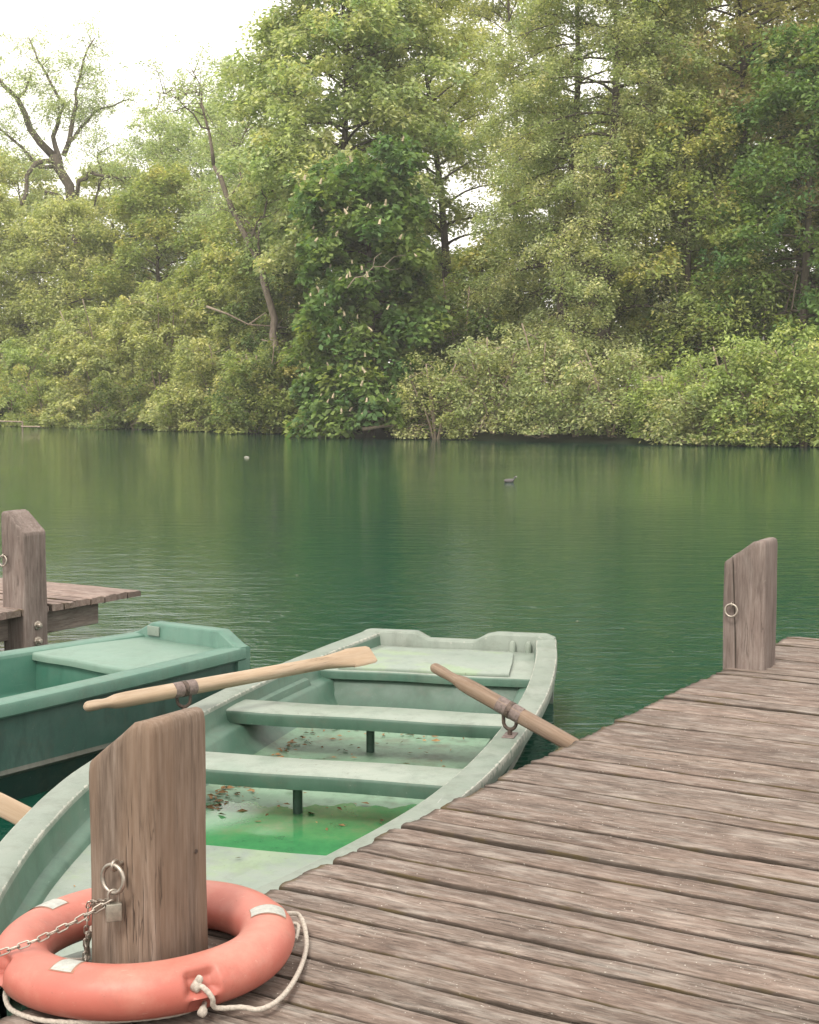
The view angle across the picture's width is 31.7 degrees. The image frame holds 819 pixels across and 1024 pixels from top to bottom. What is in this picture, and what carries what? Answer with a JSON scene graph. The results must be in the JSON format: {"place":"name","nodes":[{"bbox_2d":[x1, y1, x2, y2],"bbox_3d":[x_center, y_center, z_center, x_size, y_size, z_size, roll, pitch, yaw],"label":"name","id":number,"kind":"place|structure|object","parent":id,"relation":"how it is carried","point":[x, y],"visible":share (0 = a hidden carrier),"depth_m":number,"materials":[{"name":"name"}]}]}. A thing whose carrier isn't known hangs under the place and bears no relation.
{"place":"outdoors","nodes":[
{"label":"outdoors","id":0,"kind":"place"},
{"bbox_2d":[0,424,818,841],"bbox_3d":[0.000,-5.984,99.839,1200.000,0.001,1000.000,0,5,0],"label":"lake water","id":1,"kind":"structure","parent":0,"point":[272,548],"depth_m":19.48,"materials":[{"name":"green liquid"}]},
{"bbox_2d":[0,420,39,428],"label":"landing rail","id":2,"kind":"object","parent":1,"relation":"in","point":[22,426],"visible":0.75,"depth_m":87.84,"materials":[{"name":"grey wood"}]},
{"bbox_2d":[0,509,47,650],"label":"mooring post","id":3,"kind":"object","parent":1,"relation":"in","point":[23,556],"visible":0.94,"depth_m":9.92,"materials":[{"name":"brown wood"}]},
{"bbox_2d":[0,578,140,641],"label":"jetty","id":4,"kind":"object","parent":1,"relation":"in","point":[69,606],"visible":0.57,"depth_m":10.52,"materials":[{"name":"brown wood"}]},
{"bbox_2d":[0,621,249,799],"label":"rowing boat","id":5,"kind":"object","parent":1,"relation":"on","point":[53,733],"visible":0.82,"depth_m":7.46,"materials":[{"name":"paint"}]},
{"bbox_2d":[0,792,30,824],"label":"oar","id":6,"kind":"object","parent":5,"relation":"on","point":[13,811],"visible":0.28,"depth_m":5.58,"materials":[{"name":"brown wood"}]},
{"bbox_2d":[89,707,207,963],"bbox_3d":[-0.660,1.921,3.665,0.214,2.873,0.253,3,5,31],"label":"mooring post","id":7,"kind":"object","parent":1,"relation":"in","point":[147,788],"visible":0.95,"depth_m":3.51,"materials":[{"name":"brown wood"}]},
{"bbox_2d":[105,888,121,922],"bbox_3d":[-0.715,0.948,3.481,0.038,0.081,0.020,-2,5,-20],"label":"padlock","id":8,"kind":"object","parent":7,"relation":"hanging from","point":[113,911],"visible":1,"depth_m":3.47,"materials":[{"name":"grey metal"}]},
{"bbox_2d":[0,899,113,956],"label":"chain","id":9,"kind":"object","parent":8,"relation":"attached to","point":[49,934],"visible":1,"depth_m":3.46,"materials":[{"name":"metal"}]},
{"bbox_2d":[82,898,113,960],"bbox_3d":[-0.766,1.092,3.537,0.144,0.327,0.018,4,6,42],"label":"chain","id":10,"kind":"object","parent":8,"relation":"hanging from","point":[92,901],"visible":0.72,"depth_m":3.56,"materials":[{"name":"metal"}]},
{"bbox_2d":[0,628,556,1018],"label":"rowing boat","id":11,"kind":"object","parent":1,"relation":"on","point":[396,690],"visible":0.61,"depth_m":6.44,"materials":[{"name":"paint"}]},
{"bbox_2d":[83,646,376,711],"bbox_3d":[-0.839,0.826,7.154,1.755,0.089,0.094,-6,7,-43],"label":"oar","id":12,"kind":"object","parent":11,"relation":"on","point":[355,657],"visible":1,"depth_m":7.09,"materials":[{"name":"brown wood"}]},
{"bbox_2d":[74,728,463,886],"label":"fallen leaves","id":13,"kind":"object","parent":11,"relation":"on","point":[236,793],"visible":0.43,"depth_m":6.51,"materials":[{"name":"brown plant"}]},
{"bbox_2d":[430,663,578,746],"bbox_3d":[0.907,1.119,6.213,2.000,0.079,0.119,27,17,25],"label":"oar","id":14,"kind":"object","parent":11,"relation":"on","point":[516,713],"visible":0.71,"depth_m":6.43,"materials":[{"name":"brown wood"}]},
{"bbox_2d":[362,410,431,438],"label":"fallen branch","id":15,"kind":"object","parent":1,"relation":"in","point":[372,428],"visible":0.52,"depth_m":66.61,"materials":[{"name":"brown wood"}]},
{"bbox_2d":[0,637,818,1023],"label":"jetty","id":16,"kind":"object","parent":1,"relation":"in","point":[656,863],"visible":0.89,"depth_m":4.22,"materials":[{"name":"brown wood"}]},
{"bbox_2d":[0,880,308,1023],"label":"lifebuoy","id":17,"kind":"object","parent":16,"relation":"on","point":[255,953],"visible":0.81,"depth_m":3.38,"materials":[{"name":"orange plastic"}]},
{"bbox_2d":[504,476,516,482],"bbox_3d":[2.275,-0.726,32.457,0.306,0.179,0.126,0,5,0],"label":"coot","id":18,"kind":"object","parent":1,"relation":"on","point":[509,480],"visible":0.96,"depth_m":32.42,"materials":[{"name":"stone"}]},
{"bbox_2d":[723,537,777,670],"bbox_3d":[1.824,1.581,7.827,0.230,2.897,0.270,3,5,31],"label":"mooring post","id":19,"kind":"object","parent":1,"relation":"in","point":[749,606],"visible":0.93,"depth_m":7.66,"materials":[{"name":"brown wood"}]},
{"bbox_2d":[0,391,818,445],"bbox_3d":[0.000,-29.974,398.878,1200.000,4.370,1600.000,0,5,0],"label":"ground","id":20,"kind":"structure","parent":0,"point":[485,435],"depth_m":64.69,"materials":[{"name":"brown soil"}]},
{"bbox_2d":[0,183,56,406],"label":"willow tree","id":21,"kind":"object","parent":20,"relation":"on","point":[8,209],"visible":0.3,"depth_m":109.95,"materials":[{"name":"green plant"}]},
{"bbox_2d":[0,335,59,425],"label":"waterside bush","id":22,"kind":"object","parent":20,"relation":"on","point":[22,354],"visible":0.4,"depth_m":100.07,"materials":[{"name":"green plant"}]},
{"bbox_2d":[0,363,90,426],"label":"waterside bush","id":23,"kind":"object","parent":20,"relation":"on","point":[32,401],"visible":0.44,"depth_m":95.44,"materials":[{"name":"green plant"}]},
{"bbox_2d":[0,145,90,378],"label":"tree","id":24,"kind":"object","parent":20,"relation":"on","point":[4,175],"visible":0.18,"depth_m":124.57,"materials":[{"name":"green plant"}]},
{"bbox_2d":[0,190,146,410],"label":"willow tree","id":25,"kind":"object","parent":20,"relation":"on","point":[48,221],"visible":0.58,"depth_m":106.16,"materials":[{"name":"green plant"}]},
{"bbox_2d":[0,9,154,371],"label":"oak tree","id":26,"kind":"object","parent":20,"relation":"on","point":[55,162],"visible":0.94,"depth_m":116.77,"materials":[{"name":"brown plant"}]},
{"bbox_2d":[31,299,164,427],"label":"waterside bush","id":27,"kind":"object","parent":20,"relation":"on","point":[91,357],"visible":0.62,"depth_m":92.02,"materials":[{"name":"green plant"}]},
{"bbox_2d":[32,158,182,380],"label":"tree","id":28,"kind":"object","parent":20,"relation":"on","point":[93,186],"visible":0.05,"depth_m":122.55,"materials":[{"name":"green plant"}]},
{"bbox_2d":[77,366,178,429],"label":"waterside bush","id":29,"kind":"object","parent":20,"relation":"on","point":[110,394],"visible":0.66,"depth_m":86.92,"materials":[{"name":"green plant"}]},
{"bbox_2d":[67,157,225,400],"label":"field maple tree","id":30,"kind":"object","parent":20,"relation":"on","point":[144,215],"visible":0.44,"depth_m":104.45,"materials":[{"name":"green plant"}]},
{"bbox_2d":[99,277,229,425],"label":"waterside bush","id":31,"kind":"object","parent":20,"relation":"on","point":[157,312],"visible":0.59,"depth_m":87.69,"materials":[{"name":"green plant"}]},
{"bbox_2d":[104,104,231,380],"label":"birch tree","id":32,"kind":"object","parent":20,"relation":"on","point":[160,125],"visible":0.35,"depth_m":110.76,"materials":[{"name":"green plant"}]},
{"bbox_2d":[142,376,229,431],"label":"waterside bush","id":33,"kind":"object","parent":20,"relation":"on","point":[184,421],"visible":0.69,"depth_m":81.81,"materials":[{"name":"green plant"}]},
{"bbox_2d":[135,92,250,375],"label":"tree","id":34,"kind":"object","parent":20,"relation":"on","point":[202,179],"visible":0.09,"depth_m":114.13,"materials":[{"name":"green plant"}]},
{"bbox_2d":[119,31,300,381],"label":"leaning tree","id":35,"kind":"object","parent":20,"relation":"on","point":[183,91],"visible":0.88,"depth_m":78.40,"materials":[{"name":"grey plant"}]},
{"bbox_2d":[206,306,286,342],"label":"fallen branch","id":36,"kind":"object","parent":35,"relation":"attached to","point":[228,314],"visible":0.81,"depth_m":80.06,"materials":[{"name":"grey wood"}]},
{"bbox_2d":[137,239,286,395],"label":"hazel tree","id":37,"kind":"object","parent":20,"relation":"on","point":[195,276],"visible":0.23,"depth_m":90.63,"materials":[{"name":"green plant"}]},
{"bbox_2d":[165,314,259,425],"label":"waterside bush","id":38,"kind":"object","parent":20,"relation":"on","point":[204,371],"visible":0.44,"depth_m":81.93,"materials":[{"name":"green plant"}]},
{"bbox_2d":[162,53,269,302],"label":"birch tree","id":39,"kind":"object","parent":20,"relation":"on","point":[200,213],"visible":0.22,"depth_m":101.04,"materials":[{"name":"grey plant"}]},
{"bbox_2d":[184,182,319,337],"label":"field maple tree","id":40,"kind":"object","parent":20,"relation":"on","point":[207,234],"visible":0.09,"depth_m":97.62,"materials":[{"name":"green plant"}]},
{"bbox_2d":[203,376,306,433],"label":"waterside bush","id":41,"kind":"object","parent":20,"relation":"on","point":[237,405],"visible":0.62,"depth_m":76.33,"materials":[{"name":"green plant"}]},
{"bbox_2d":[209,341,307,433],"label":"waterside bush","id":42,"kind":"object","parent":20,"relation":"on","point":[279,403],"visible":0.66,"depth_m":75.70,"materials":[{"name":"green plant"}]},
{"bbox_2d":[212,233,333,389],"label":"hazel tree","id":43,"kind":"object","parent":20,"relation":"on","point":[282,302],"visible":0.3,"depth_m":82.76,"materials":[{"name":"green plant"}]},
{"bbox_2d":[231,331,321,429],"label":"waterside bush","id":44,"kind":"object","parent":20,"relation":"on","point":[276,370],"visible":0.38,"depth_m":76.25,"materials":[{"name":"green plant"}]},
{"bbox_2d":[206,123,348,359],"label":"tree","id":45,"kind":"object","parent":20,"relation":"on","point":[317,134],"visible":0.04,"depth_m":96.85,"materials":[{"name":"green plant"}]},
{"bbox_2d":[210,0,490,413],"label":"lime tree","id":46,"kind":"object","parent":20,"relation":"on","point":[287,93],"visible":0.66,"depth_m":73.94,"materials":[{"name":"green plant"}]},
{"bbox_2d":[279,131,459,438],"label":"chestnut tree","id":47,"kind":"object","parent":20,"relation":"on","point":[348,382],"visible":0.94,"depth_m":67.43,"materials":[{"name":"green plant"}]},
{"bbox_2d":[347,253,402,288],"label":"fallen branch","id":48,"kind":"object","parent":47,"relation":"attached to","point":[369,270],"visible":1,"depth_m":64.60,"materials":[{"name":"wood"}]},
{"bbox_2d":[344,198,466,368],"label":"tree","id":49,"kind":"object","parent":20,"relation":"on","point":[437,236],"visible":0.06,"depth_m":93.77,"materials":[{"name":"green plant"}]},
{"bbox_2d":[3,217,817,397],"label":"distant wood","id":50,"kind":"object","parent":20,"relation":"on","point":[620,382],"depth_m":91.62,"materials":[{"name":"green plant"}]},
{"bbox_2d":[321,0,516,142],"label":"ash tree","id":51,"kind":"object","parent":20,"relation":"on","point":[434,85],"visible":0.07,"depth_m":99.90,"materials":[{"name":"green plant"}]},
{"bbox_2d":[338,0,527,361],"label":"ash tree","id":52,"kind":"object","parent":20,"relation":"on","point":[467,115],"visible":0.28,"depth_m":80.30,"materials":[{"name":"green plant"}]},
{"bbox_2d":[384,347,495,439],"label":"waterside bush","id":53,"kind":"object","parent":20,"relation":"on","point":[431,423],"visible":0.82,"depth_m":66.00,"materials":[{"name":"green plant"}]},
{"bbox_2d":[412,266,532,422],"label":"waterside bush","id":54,"kind":"object","parent":20,"relation":"on","point":[485,326],"visible":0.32,"depth_m":69.57,"materials":[{"name":"green plant"}]},
{"bbox_2d":[423,230,542,411],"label":"maple tree","id":55,"kind":"object","parent":20,"relation":"on","point":[461,260],"visible":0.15,"depth_m":74.54,"materials":[{"name":"green plant"}]},
{"bbox_2d":[433,330,558,435],"bbox_3d":[4.026,-5.639,65.740,5.969,5.198,5.374,0,5,0],"label":"waterside bush","id":56,"kind":"object","parent":20,"relation":"on","point":[487,357],"visible":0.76,"depth_m":64.84,"materials":[{"name":"green plant"}]},
{"bbox_2d":[446,0,594,258],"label":"ash tree","id":57,"kind":"object","parent":20,"relation":"on","point":[486,13],"visible":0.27,"depth_m":97.07,"materials":[{"name":"green plant"}]},
{"bbox_2d":[492,320,601,437],"bbox_3d":[6.268,-5.745,64.490,5.285,5.756,5.219,0,5,0],"label":"waterside bush","id":58,"kind":"object","parent":20,"relation":"on","point":[514,409],"visible":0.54,"depth_m":63.55,"materials":[{"name":"green plant"}]},
{"bbox_2d":[485,88,640,391],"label":"tree","id":59,"kind":"object","parent":20,"relation":"on","point":[567,153],"visible":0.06,"depth_m":89.34,"materials":[{"name":"green plant"}]},
{"bbox_2d":[510,368,626,437],"bbox_3d":[7.074,-4.596,63.522,5.324,3.641,4.863,0,5,0],"label":"waterside bush","id":60,"kind":"object","parent":20,"relation":"on","point":[557,404],"visible":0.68,"depth_m":62.54,"materials":[{"name":"green plant"}]},
{"bbox_2d":[468,0,688,416],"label":"alder tree","id":61,"kind":"object","parent":20,"relation":"on","point":[524,229],"visible":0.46,"depth_m":67.52,"materials":[{"name":"green plant"}]},
{"bbox_2d":[449,0,758,420],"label":"alder tree","id":62,"kind":"object","parent":20,"relation":"on","point":[604,276],"visible":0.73,"depth_m":64.38,"materials":[{"name":"green plant"}]},
{"bbox_2d":[552,339,667,436],"bbox_3d":[8.721,-5.138,62.472,5.150,4.799,5.297,0,5,0],"label":"waterside bush","id":63,"kind":"object","parent":20,"relation":"on","point":[621,360],"visible":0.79,"depth_m":61.56,"materials":[{"name":"green plant"}]},
{"bbox_2d":[547,0,729,386],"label":"tree","id":64,"kind":"object","parent":20,"relation":"on","point":[599,117],"visible":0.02,"depth_m":85.07,"materials":[{"name":"green plant"}]},
{"bbox_2d":[613,348,713,438],"bbox_3d":[11.101,-4.713,60.629,4.890,4.465,4.611,0,5,0],"label":"waterside bush","id":65,"kind":"object","parent":20,"relation":"on","point":[637,403],"visible":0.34,"depth_m":59.89,"materials":[{"name":"green plant"}]},
{"bbox_2d":[583,0,766,170],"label":"ash tree","id":66,"kind":"object","parent":20,"relation":"on","point":[711,3],"depth_m":96.19,"materials":[{"name":"green plant"}]},
{"bbox_2d":[630,267,737,410],"bbox_3d":[12.658,-7.347,65.167,5.700,7.782,5.510,0,5,0],"label":"waterside bush","id":67,"kind":"object","parent":20,"relation":"on","point":[673,327],"visible":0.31,"depth_m":64.31,"materials":[{"name":"green plant"}]},
{"bbox_2d":[578,70,792,400],"bbox_3d":[12.254,-11.808,65.458,9.134,16.353,9.446,0,5,0],"label":"hornbeam tree","id":68,"kind":"object","parent":20,"relation":"on","point":[712,237],"visible":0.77,"depth_m":63.25,"materials":[{"name":"green plant"}]},
{"bbox_2d":[633,382,762,445],"bbox_3d":[11.764,-3.716,58.630,5.316,3.190,4.752,0,5,0],"label":"waterside bush","id":69,"kind":"object","parent":20,"relation":"on","point":[687,416],"visible":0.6,"depth_m":57.76,"materials":[{"name":"green plant"}]},
{"bbox_2d":[588,0,818,391],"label":"maple tree","id":70,"kind":"object","parent":20,"relation":"on","point":[743,28],"visible":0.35,"depth_m":65.23,"materials":[{"name":"green plant"}]},
{"bbox_2d":[652,28,795,346],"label":"tree","id":71,"kind":"object","parent":20,"relation":"on","point":[736,147],"visible":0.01,"depth_m":89.89,"materials":[{"name":"green plant"}]},
{"bbox_2d":[656,327,798,445],"bbox_3d":[12.818,-4.733,57.942,5.802,5.319,5.213,0,5,0],"label":"waterside bush","id":72,"kind":"object","parent":20,"relation":"on","point":[713,387],"visible":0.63,"depth_m":56.84,"materials":[{"name":"green plant"}]},
{"bbox_2d":[689,16,818,419],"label":"beech tree","id":73,"kind":"object","parent":20,"relation":"on","point":[764,106],"visible":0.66,"depth_m":62.02,"materials":[{"name":"green plant"}]},
{"bbox_2d":[700,369,818,446],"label":"waterside bush","id":74,"kind":"object","parent":20,"relation":"on","point":[761,430],"visible":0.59,"depth_m":55.95,"materials":[{"name":"green plant"}]},
{"bbox_2d":[706,14,818,338],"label":"poplar tree","id":75,"kind":"object","parent":20,"relation":"on","point":[796,266],"visible":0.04,"depth_m":81.49,"materials":[{"name":"green plant"}]},
{"bbox_2d":[715,257,818,402],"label":"waterside bush","id":76,"kind":"object","parent":20,"relation":"on","point":[785,300],"visible":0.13,"depth_m":63.78,"materials":[{"name":"green plant"}]},
{"bbox_2d":[729,319,818,446],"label":"waterside bush","id":77,"kind":"object","parent":20,"relation":"on","point":[783,380],"visible":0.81,"depth_m":55.80,"materials":[{"name":"green plant"}]},
{"bbox_2d":[744,2,817,309],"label":"poplar tree","id":78,"kind":"object","parent":20,"relation":"on","point":[791,276],"visible":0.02,"depth_m":78.59,"materials":[{"name":"green plant"}]},
{"bbox_2d":[762,64,818,332],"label":"tree","id":79,"kind":"object","parent":20,"relation":"on","point":[801,224],"visible":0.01,"depth_m":67.00,"materials":[{"name":"green plant"}]},
{"bbox_2d":[0,0,818,387],"label":"sky","id":80,"kind":"structure","parent":0,"point":[140,25],"materials":[{"name":"white"}]}
]}

